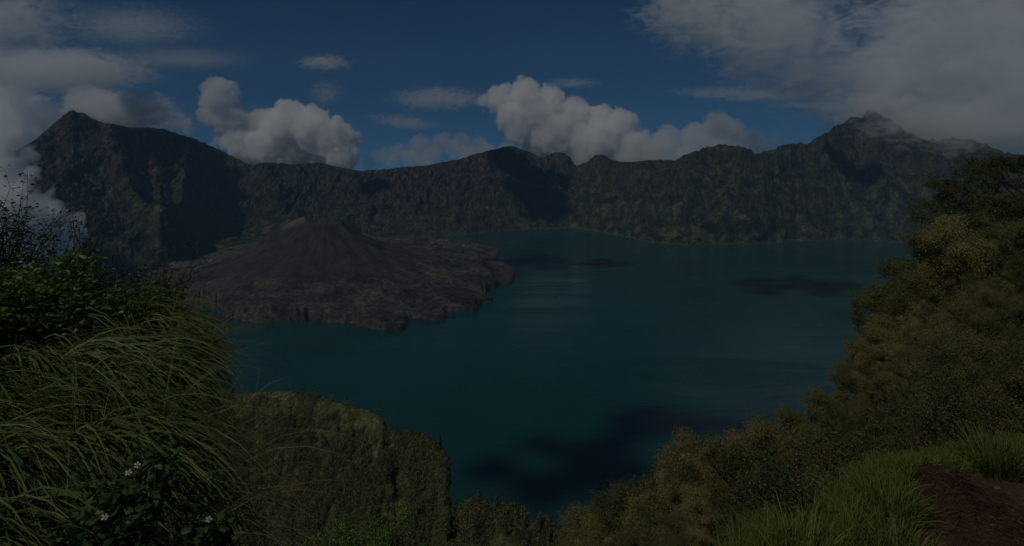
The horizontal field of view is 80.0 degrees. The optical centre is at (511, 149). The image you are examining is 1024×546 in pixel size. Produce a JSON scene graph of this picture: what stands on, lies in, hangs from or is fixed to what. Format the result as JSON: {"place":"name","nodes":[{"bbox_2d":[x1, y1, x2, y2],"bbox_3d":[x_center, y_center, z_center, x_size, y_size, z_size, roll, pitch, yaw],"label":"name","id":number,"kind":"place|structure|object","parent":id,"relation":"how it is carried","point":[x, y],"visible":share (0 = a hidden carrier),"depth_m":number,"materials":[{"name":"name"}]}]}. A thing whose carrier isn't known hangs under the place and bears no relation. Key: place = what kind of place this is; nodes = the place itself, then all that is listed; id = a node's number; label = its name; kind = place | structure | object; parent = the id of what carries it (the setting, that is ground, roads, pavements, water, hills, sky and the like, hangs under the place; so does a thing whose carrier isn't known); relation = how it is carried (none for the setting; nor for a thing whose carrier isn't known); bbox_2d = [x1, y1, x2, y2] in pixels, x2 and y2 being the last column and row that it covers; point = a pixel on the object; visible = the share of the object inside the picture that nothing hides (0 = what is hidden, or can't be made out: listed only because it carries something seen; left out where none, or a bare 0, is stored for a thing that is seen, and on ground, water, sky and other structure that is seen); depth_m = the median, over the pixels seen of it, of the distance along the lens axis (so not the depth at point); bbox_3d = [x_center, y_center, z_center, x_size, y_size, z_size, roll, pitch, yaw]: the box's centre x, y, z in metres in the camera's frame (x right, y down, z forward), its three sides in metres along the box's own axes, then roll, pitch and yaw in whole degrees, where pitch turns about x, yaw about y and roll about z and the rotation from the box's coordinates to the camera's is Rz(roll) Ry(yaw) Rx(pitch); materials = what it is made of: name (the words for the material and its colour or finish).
{"place":"outdoors","nodes":[
{"label":"outdoors","id":0,"kind":"place"},
{"bbox_2d":[0,267,270,545],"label":"bank grass","id":1,"kind":"structure","parent":0,"point":[100,385],"depth_m":3.50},
{"bbox_2d":[109,217,515,331],"bbox_3d":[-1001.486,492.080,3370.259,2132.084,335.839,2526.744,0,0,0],"label":"volcano hill","id":2,"kind":"structure","parent":0,"point":[333,270],"depth_m":2616.72,"materials":[{"name":"stone"}]},
{"bbox_2d":[0,110,1023,285],"bbox_3d":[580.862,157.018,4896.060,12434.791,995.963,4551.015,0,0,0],"label":"crater wall mountains","id":3,"kind":"structure","parent":0,"point":[148,190],"depth_m":4399.11,"materials":[{"name":"stone"}]},
{"bbox_2d":[0,0,1023,170],"label":"sky","id":4,"kind":"structure","parent":0,"point":[360,85],"materials":[{"name":"blue"}]},
{"bbox_2d":[82,228,1012,536],"bbox_3d":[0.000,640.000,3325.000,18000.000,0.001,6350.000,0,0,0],"label":"lake water","id":5,"kind":"structure","parent":0,"point":[560,372],"depth_m":1893.42,"materials":[{"name":"liquid"}]},
{"bbox_2d":[88,300,1023,545],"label":"trail ground","id":6,"kind":"structure","parent":0,"point":[1017,489],"depth_m":2.59,"materials":[{"name":"red soil"}]},
{"bbox_2d":[0,387,42,422],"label":"grass tussock","id":7,"kind":"object","parent":6,"relation":"on","point":[7,403],"depth_m":2.90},
{"bbox_2d":[0,300,59,364],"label":"grass tussock","id":8,"kind":"object","parent":6,"relation":"on","point":[20,343],"depth_m":3.91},
{"bbox_2d":[0,489,64,545],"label":"grass tussock","id":9,"kind":"object","parent":6,"relation":"on","point":[7,522],"depth_m":1.94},
{"bbox_2d":[0,367,76,443],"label":"grass tussock","id":10,"kind":"object","parent":6,"relation":"on","point":[16,395],"depth_m":2.99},
{"bbox_2d":[0,260,78,352],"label":"leafy shrub","id":11,"kind":"object","parent":6,"relation":"on","point":[3,308],"visible":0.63,"depth_m":3.85,"materials":[{"name":"green plant"}]},
{"bbox_2d":[0,164,79,289],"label":"leafy shrub","id":12,"kind":"object","parent":6,"relation":"on","point":[5,257],"visible":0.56,"depth_m":4.60,"materials":[{"name":"green plant"}]},
{"bbox_2d":[0,344,80,423],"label":"grass tussock","id":13,"kind":"object","parent":6,"relation":"on","point":[2,379],"depth_m":3.11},
{"bbox_2d":[0,447,111,545],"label":"dry grass tussock","id":14,"kind":"object","parent":6,"relation":"on","point":[23,500],"visible":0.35,"depth_m":2.04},
{"bbox_2d":[0,243,116,348],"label":"leafy shrub","id":15,"kind":"object","parent":6,"relation":"on","point":[38,297],"visible":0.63,"depth_m":4.04,"materials":[{"name":"green plant"}]},
{"bbox_2d":[0,363,125,425],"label":"grass tussock","id":16,"kind":"object","parent":6,"relation":"on","point":[54,387],"depth_m":3.15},
{"bbox_2d":[0,403,135,507],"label":"grass tussock","id":17,"kind":"object","parent":6,"relation":"on","point":[41,429],"depth_m":2.65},
{"bbox_2d":[19,201,118,322],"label":"leafy shrub","id":18,"kind":"object","parent":6,"relation":"on","point":[76,243],"visible":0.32,"depth_m":4.72,"materials":[{"name":"green plant"}]},
{"bbox_2d":[0,333,143,399],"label":"grass tussock","id":19,"kind":"object","parent":6,"relation":"on","point":[20,360],"depth_m":3.42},
{"bbox_2d":[0,423,161,545],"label":"grass tussock","id":20,"kind":"object","parent":6,"relation":"on","point":[17,465],"depth_m":2.34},
{"bbox_2d":[15,278,166,347],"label":"leafy shrub","id":21,"kind":"object","parent":6,"relation":"on","point":[74,320],"visible":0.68,"depth_m":3.93,"materials":[{"name":"green plant"}]},
{"bbox_2d":[0,375,181,466],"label":"grass tussock","id":22,"kind":"object","parent":6,"relation":"on","point":[49,418],"depth_m":2.87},
{"bbox_2d":[0,420,185,543],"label":"dry grass tussock","id":23,"kind":"object","parent":6,"relation":"on","point":[60,482],"visible":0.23,"depth_m":2.18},
{"bbox_2d":[76,243,155,310],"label":"leafy shrub","id":24,"kind":"object","parent":6,"relation":"on","point":[102,287],"visible":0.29,"depth_m":4.83,"materials":[{"name":"green plant"}]},
{"bbox_2d":[0,473,239,545],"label":"grass tussock","id":25,"kind":"object","parent":6,"relation":"on","point":[35,538],"depth_m":2.10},
{"bbox_2d":[45,494,175,545],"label":"flowering herb","id":26,"kind":"object","parent":25,"relation":"on","point":[127,528],"visible":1,"depth_m":1.79,"materials":[{"name":"green plant"}]},
{"bbox_2d":[68,448,186,545],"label":"flowering herb","id":27,"kind":"object","parent":25,"relation":"on","point":[118,496],"visible":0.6,"depth_m":1.93,"materials":[{"name":"green plant"}]},
{"bbox_2d":[120,436,184,514],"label":"flowering herb","id":28,"kind":"object","parent":25,"relation":"on","point":[162,459],"visible":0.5,"depth_m":2.18,"materials":[{"name":"green plant"}]},
{"bbox_2d":[34,288,223,362],"bbox_3d":[-2.563,1.367,4.114,1.437,0.970,0.948,0,0,35],"label":"grass tussock","id":29,"kind":"object","parent":6,"relation":"on","point":[55,342],"depth_m":3.91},
{"bbox_2d":[2,308,264,474],"bbox_3d":[-1.945,1.284,3.103,1.436,0.806,1.382,0,0,39],"label":"dry grass tussock","id":30,"kind":"object","parent":6,"relation":"on","point":[203,377],"visible":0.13,"depth_m":3.11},
{"bbox_2d":[2,401,267,545],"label":"dry grass tussock","id":31,"kind":"object","parent":6,"relation":"on","point":[157,489],"visible":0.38,"depth_m":2.13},
{"bbox_2d":[0,318,301,537],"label":"dry grass tussock","id":32,"kind":"object","parent":6,"relation":"on","point":[77,436],"visible":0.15,"depth_m":2.80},
{"bbox_2d":[40,337,266,498],"bbox_3d":[-1.852,1.464,3.219,0.959,0.915,1.460,0,0,-31],"label":"grass tussock","id":33,"kind":"object","parent":6,"relation":"on","point":[158,373],"depth_m":3.19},
{"bbox_2d":[48,315,260,434],"bbox_3d":[-2.215,1.463,3.487,1.387,0.916,0.916,0,0,-11],"label":"grass tussock","id":34,"kind":"object","parent":6,"relation":"on","point":[94,351],"depth_m":3.61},
{"bbox_2d":[3,399,315,545],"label":"dry grass tussock","id":35,"kind":"object","parent":6,"relation":"on","point":[146,492],"visible":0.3,"depth_m":2.11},
{"bbox_2d":[158,501,237,545],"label":"flowering herb","id":36,"kind":"object","parent":35,"relation":"on","point":[205,530],"visible":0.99,"depth_m":1.93,"materials":[{"name":"green plant"}]},
{"bbox_2d":[123,239,204,310],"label":"leafy shrub","id":37,"kind":"object","parent":6,"relation":"on","point":[166,285],"visible":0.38,"depth_m":4.88,"materials":[{"name":"green plant"}]},
{"bbox_2d":[23,263,304,439],"bbox_3d":[-2.096,1.180,3.751,1.672,0.938,1.609,0,0,14],"label":"dry grass tussock","id":38,"kind":"object","parent":6,"relation":"on","point":[139,338],"visible":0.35,"depth_m":3.81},
{"bbox_2d":[0,372,328,545],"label":"dry grass tussock","id":39,"kind":"object","parent":6,"relation":"on","point":[177,470],"visible":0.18,"depth_m":2.48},
{"bbox_2d":[43,388,290,545],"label":"grass tussock","id":40,"kind":"object","parent":6,"relation":"on","point":[193,439],"depth_m":2.58,"materials":[{"name":"plant"}]},
{"bbox_2d":[76,384,257,507],"bbox_3d":[-1.795,1.437,2.864,1.128,0.665,0.732,0,0,6],"label":"grass tussock","id":41,"kind":"object","parent":6,"relation":"on","point":[163,394],"depth_m":3.04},
{"bbox_2d":[108,296,255,418],"bbox_3d":[-2.398,1.467,4.003,1.326,0.942,0.875,0,0,16],"label":"grass tussock","id":42,"kind":"object","parent":6,"relation":"on","point":[181,314],"depth_m":4.13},
{"bbox_2d":[135,287,235,371],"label":"grass tussock","id":43,"kind":"object","parent":6,"relation":"on","point":[162,302],"depth_m":4.52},
{"bbox_2d":[150,326,254,408],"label":"grass tussock","id":44,"kind":"object","parent":6,"relation":"on","point":[210,355],"depth_m":4.03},
{"bbox_2d":[0,318,414,545],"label":"dry grass tussock","id":45,"kind":"object","parent":6,"relation":"on","point":[247,492],"visible":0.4,"depth_m":2.64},
{"bbox_2d":[740,489,874,545],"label":"grass tuft","id":46,"kind":"object","parent":6,"relation":"on","point":[775,530],"visible":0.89,"depth_m":2.37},
{"bbox_2d":[726,415,944,525],"bbox_3d":[4.837,5.084,8.244,2.458,2.595,3.152,0,0,-36],"label":"shrub","id":47,"kind":"object","parent":6,"relation":"on","point":[838,447],"visible":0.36,"depth_m":8.69,"materials":[{"name":"green plant"}]},
{"bbox_2d":[701,427,1023,545],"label":"trailside grass","id":48,"kind":"structure","parent":6,"relation":"on","point":[841,505],"depth_m":2.63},
{"bbox_2d":[834,456,948,532],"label":"grass tuft","id":49,"kind":"object","parent":6,"relation":"on","point":[913,510],"visible":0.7,"depth_m":2.59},
{"bbox_2d":[844,503,948,545],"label":"grass tuft","id":50,"kind":"object","parent":6,"relation":"on","point":[900,531],"visible":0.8,"depth_m":2.41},
{"bbox_2d":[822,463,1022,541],"bbox_3d":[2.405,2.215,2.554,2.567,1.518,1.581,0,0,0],"label":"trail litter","id":51,"kind":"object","parent":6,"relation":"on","point":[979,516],"visible":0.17,"depth_m":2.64,"materials":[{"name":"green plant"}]},
{"bbox_2d":[859,369,1023,456],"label":"shrub","id":52,"kind":"object","parent":6,"relation":"on","point":[929,429],"visible":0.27,"depth_m":8.00,"materials":[{"name":"green plant"}]},
{"bbox_2d":[860,359,1023,451],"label":"shrub","id":53,"kind":"object","parent":6,"relation":"on","point":[949,399],"visible":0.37,"depth_m":6.88,"materials":[{"name":"green plant"}]},
{"bbox_2d":[895,455,1023,545],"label":"root litter","id":54,"kind":"object","parent":6,"relation":"on","point":[951,472],"visible":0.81,"depth_m":2.60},
{"bbox_2d":[942,417,1023,483],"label":"grass tuft","id":55,"kind":"object","parent":6,"relation":"on","point":[1016,470],"visible":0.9,"depth_m":3.02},
{"bbox_2d":[203,276,1023,545],"bbox_3d":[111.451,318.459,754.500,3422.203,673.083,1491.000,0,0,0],"label":"hillside ground","id":56,"kind":"structure","parent":0,"point":[362,421],"depth_m":657.54,"materials":[{"name":"plant"}]},
{"bbox_2d":[305,512,382,545],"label":"tree","id":57,"kind":"object","parent":56,"relation":"on","point":[344,541],"visible":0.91,"depth_m":17.52,"materials":[{"name":"green plant"}]},
{"bbox_2d":[232,386,564,545],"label":"spur forest","id":58,"kind":"object","parent":56,"relation":"on","point":[509,512],"visible":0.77,"depth_m":611.29,"materials":[{"name":"plant"}]},
{"bbox_2d":[357,499,445,545],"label":"tree","id":59,"kind":"object","parent":56,"relation":"on","point":[387,537],"visible":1,"depth_m":15.45,"materials":[{"name":"green plant"}]},
{"bbox_2d":[554,523,591,545],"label":"tree","id":60,"kind":"object","parent":56,"relation":"on","point":[561,538],"visible":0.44,"depth_m":43.27,"materials":[{"name":"green plant"}]},
{"bbox_2d":[544,505,603,545],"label":"tree","id":61,"kind":"object","parent":56,"relation":"on","point":[569,525],"visible":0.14,"depth_m":46.92,"materials":[{"name":"green plant"}]},
{"bbox_2d":[563,500,621,545],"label":"tree","id":62,"kind":"object","parent":56,"relation":"on","point":[575,518],"visible":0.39,"depth_m":41.93,"materials":[{"name":"green plant"}]},
{"bbox_2d":[572,511,623,545],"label":"tree","id":63,"kind":"object","parent":56,"relation":"on","point":[596,530],"visible":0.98,"depth_m":33.37,"materials":[{"name":"green plant"}]},
{"bbox_2d":[580,476,652,545],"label":"tree","id":64,"kind":"object","parent":56,"relation":"on","point":[620,495],"visible":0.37,"depth_m":38.33,"materials":[{"name":"green plant"}]},
{"bbox_2d":[614,490,658,539],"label":"tree","id":65,"kind":"object","parent":56,"relation":"on","point":[631,500],"visible":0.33,"depth_m":34.79,"materials":[{"name":"green plant"}]},
{"bbox_2d":[608,462,692,545],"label":"tree","id":66,"kind":"object","parent":56,"relation":"on","point":[652,482],"visible":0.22,"depth_m":33.68,"materials":[{"name":"green plant"}]},
{"bbox_2d":[632,506,685,545],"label":"shrub","id":67,"kind":"object","parent":56,"relation":"on","point":[657,541],"visible":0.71,"depth_m":25.85,"materials":[{"name":"green plant"}]},
{"bbox_2d":[636,424,725,544],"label":"tree","id":68,"kind":"object","parent":56,"relation":"on","point":[671,486],"visible":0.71,"depth_m":30.15,"materials":[{"name":"green plant"}]},
{"bbox_2d":[662,509,706,545],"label":"shrub","id":69,"kind":"object","parent":56,"relation":"on","point":[683,525],"visible":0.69,"depth_m":22.22,"materials":[{"name":"green plant"}]},
{"bbox_2d":[657,489,711,545],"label":"shrub","id":70,"kind":"object","parent":56,"relation":"on","point":[681,518],"visible":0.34,"depth_m":25.61,"materials":[{"name":"green plant"}]},
{"bbox_2d":[674,481,719,545],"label":"tree","id":71,"kind":"object","parent":56,"relation":"on","point":[690,500],"visible":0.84,"depth_m":21.86,"materials":[{"name":"green plant"}]},
{"bbox_2d":[683,430,770,531],"bbox_3d":[12.176,20.019,35.864,4.382,7.474,5.338,0,0,-43],"label":"tree","id":72,"kind":"object","parent":56,"relation":"on","point":[715,441],"visible":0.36,"depth_m":35.47,"materials":[{"name":"green plant"}]},
{"bbox_2d":[705,409,788,509],"bbox_3d":[14.693,19.987,38.130,5.245,7.059,4.558,0,0,11],"label":"tree","id":73,"kind":"object","parent":56,"relation":"on","point":[755,432],"visible":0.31,"depth_m":37.86,"materials":[{"name":"green plant"}]},
{"bbox_2d":[691,422,862,544],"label":"shrub","id":74,"kind":"object","parent":56,"relation":"on","point":[751,491],"visible":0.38,"depth_m":10.55,"materials":[{"name":"green plant"}]},
{"bbox_2d":[757,403,813,480],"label":"tree","id":75,"kind":"object","parent":56,"relation":"on","point":[796,417],"visible":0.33,"depth_m":37.65,"materials":[{"name":"green plant"}]},
{"bbox_2d":[769,435,810,474],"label":"shrub","id":76,"kind":"object","parent":56,"relation":"on","point":[802,452],"visible":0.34,"depth_m":22.91,"materials":[{"name":"green plant"}]},
{"bbox_2d":[741,441,864,532],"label":"shrub","id":77,"kind":"object","parent":56,"relation":"on","point":[787,485],"visible":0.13,"depth_m":9.44,"materials":[{"name":"green plant"}]},
{"bbox_2d":[781,383,850,452],"bbox_3d":[17.908,16.778,36.224,4.215,5.735,3.852,0,0,-33],"label":"tree","id":78,"kind":"object","parent":56,"relation":"on","point":[821,398],"visible":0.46,"depth_m":36.14,"materials":[{"name":"green plant"}]},
{"bbox_2d":[804,435,850,485],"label":"shrub","id":79,"kind":"object","parent":56,"relation":"on","point":[818,460],"visible":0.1,"depth_m":16.27,"materials":[{"name":"green plant"}]},
{"bbox_2d":[822,400,851,435],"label":"shrub","id":80,"kind":"object","parent":56,"relation":"on","point":[835,414],"visible":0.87,"depth_m":24.33,"materials":[{"name":"green plant"}]},
{"bbox_2d":[826,359,853,411],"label":"tree","id":81,"kind":"object","parent":56,"relation":"on","point":[830,376],"visible":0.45,"depth_m":44.22,"materials":[{"name":"green plant"}]},
{"bbox_2d":[829,356,883,429],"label":"tree","id":82,"kind":"object","parent":56,"relation":"on","point":[853,388],"visible":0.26,"depth_m":34.07,"materials":[{"name":"green plant"}]},
{"bbox_2d":[844,396,888,453],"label":"shrub","id":83,"kind":"object","parent":56,"relation":"on","point":[860,420],"visible":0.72,"depth_m":17.30,"materials":[{"name":"green plant"}]},
{"bbox_2d":[843,334,891,403],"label":"tree","id":84,"kind":"object","parent":56,"relation":"on","point":[852,350],"visible":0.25,"depth_m":37.37,"materials":[{"name":"green plant"}]},
{"bbox_2d":[838,277,897,372],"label":"tree","id":85,"kind":"object","parent":56,"relation":"on","point":[871,301],"visible":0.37,"depth_m":46.90,"materials":[{"name":"green plant"}]},
{"bbox_2d":[850,339,895,404],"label":"tree","id":86,"kind":"object","parent":56,"relation":"on","point":[867,348],"visible":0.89,"depth_m":23.98,"materials":[{"name":"green plant"}]},
{"bbox_2d":[854,310,914,395],"bbox_3d":[22.210,12.517,35.899,3.584,5.805,3.493,0,0,-43],"label":"tree","id":87,"kind":"object","parent":56,"relation":"on","point":[875,327],"visible":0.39,"depth_m":36.06,"materials":[{"name":"green plant"}]},
{"bbox_2d":[879,346,905,392],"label":"tree","id":88,"kind":"object","parent":56,"relation":"on","point":[895,360],"visible":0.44,"depth_m":27.86,"materials":[{"name":"green plant"}]},
{"bbox_2d":[879,259,927,337],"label":"tree","id":89,"kind":"object","parent":56,"relation":"on","point":[890,284],"visible":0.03,"depth_m":46.95,"materials":[{"name":"green plant"}]},
{"bbox_2d":[881,263,940,348],"bbox_3d":[25.022,10.569,37.884,5.105,7.148,4.191,0,0,-32],"label":"tree","id":90,"kind":"object","parent":56,"relation":"on","point":[912,285],"visible":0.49,"depth_m":37.58,"materials":[{"name":"green plant"}]},
{"bbox_2d":[864,223,961,334],"bbox_3d":[26.732,9.636,40.059,6.121,9.688,5.573,0,0,-10],"label":"tree","id":91,"kind":"object","parent":56,"relation":"on","point":[892,265],"visible":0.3,"depth_m":39.91,"materials":[{"name":"green plant"}]},
{"bbox_2d":[879,290,947,381],"bbox_3d":[21.245,10.307,32.148,3.613,5.810,3.525,0,0,-42],"label":"tree","id":92,"kind":"object","parent":56,"relation":"on","point":[889,336],"visible":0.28,"depth_m":32.12,"materials":[{"name":"green plant"}]},
{"bbox_2d":[892,297,970,342],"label":"shrub","id":93,"kind":"object","parent":56,"relation":"on","point":[928,313],"visible":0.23,"depth_m":26.99,"materials":[{"name":"green plant"}]},
{"bbox_2d":[902,167,997,284],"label":"tree","id":94,"kind":"object","parent":56,"relation":"on","point":[948,190],"visible":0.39,"depth_m":44.15,"materials":[{"name":"green plant"}]},
{"bbox_2d":[901,314,1006,403],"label":"shrub","id":95,"kind":"object","parent":56,"relation":"on","point":[929,344],"visible":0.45,"depth_m":14.70,"materials":[{"name":"green plant"}]},
{"bbox_2d":[929,259,985,333],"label":"tree","id":96,"kind":"object","parent":56,"relation":"on","point":[953,281],"visible":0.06,"depth_m":34.00,"materials":[{"name":"green plant"}]},
{"bbox_2d":[907,211,1012,323],"bbox_3d":[22.266,6.691,29.823,5.446,7.330,4.733,0,0,21],"label":"tree","id":97,"kind":"object","parent":56,"relation":"on","point":[955,258],"visible":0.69,"depth_m":29.66,"materials":[{"name":"green plant"}]},
{"bbox_2d":[910,153,1023,269],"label":"tree","id":98,"kind":"object","parent":56,"relation":"on","point":[983,200],"visible":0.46,"depth_m":38.47,"materials":[{"name":"green plant"}]},
{"bbox_2d":[913,320,1023,432],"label":"shrub","id":99,"kind":"object","parent":56,"relation":"on","point":[976,341],"visible":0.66,"depth_m":12.60,"materials":[{"name":"green plant"}]},
{"bbox_2d":[919,353,1023,439],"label":"shrub","id":100,"kind":"object","parent":56,"relation":"on","point":[987,388],"visible":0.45,"depth_m":11.92,"materials":[{"name":"green plant"}]},
{"bbox_2d":[952,291,999,337],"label":"shrub","id":101,"kind":"object","parent":56,"relation":"on","point":[972,299],"visible":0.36,"depth_m":17.50,"materials":[{"name":"green plant"}]},
{"bbox_2d":[937,293,1016,360],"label":"shrub","id":102,"kind":"object","parent":56,"relation":"on","point":[977,319],"visible":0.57,"depth_m":16.13,"materials":[{"name":"green plant"}]},
{"bbox_2d":[950,270,1011,312],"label":"shrub","id":103,"kind":"object","parent":56,"relation":"on","point":[970,280],"visible":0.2,"depth_m":26.71,"materials":[{"name":"green plant"}]},
{"bbox_2d":[962,202,999,278],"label":"tree","id":104,"kind":"object","parent":56,"relation":"on","point":[980,220],"visible":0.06,"depth_m":43.46,"materials":[{"name":"green plant"}]},
{"bbox_2d":[958,280,1011,322],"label":"shrub","id":105,"kind":"object","parent":56,"relation":"on","point":[968,286],"visible":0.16,"depth_m":18.40,"materials":[{"name":"green plant"}]},
{"bbox_2d":[962,229,1012,280],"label":"tree","id":106,"kind":"object","parent":56,"relation":"on","point":[991,259],"visible":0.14,"depth_m":35.45,"materials":[{"name":"green plant"}]},
{"bbox_2d":[966,337,1023,424],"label":"shrub","id":107,"kind":"object","parent":56,"relation":"on","point":[1003,378],"visible":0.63,"depth_m":12.14,"materials":[{"name":"green plant"}]},
{"bbox_2d":[969,155,1023,249],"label":"tree","id":108,"kind":"object","parent":56,"relation":"on","point":[1016,167],"visible":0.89,"depth_m":30.29,"materials":[{"name":"green plant"}]},
{"bbox_2d":[970,281,1023,326],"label":"shrub","id":109,"kind":"object","parent":56,"relation":"on","point":[985,292],"visible":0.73,"depth_m":16.91,"materials":[{"name":"green plant"}]},
{"bbox_2d":[971,213,1023,294],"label":"tree","id":110,"kind":"object","parent":56,"relation":"on","point":[1008,228],"visible":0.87,"depth_m":19.14,"materials":[{"name":"green plant"}]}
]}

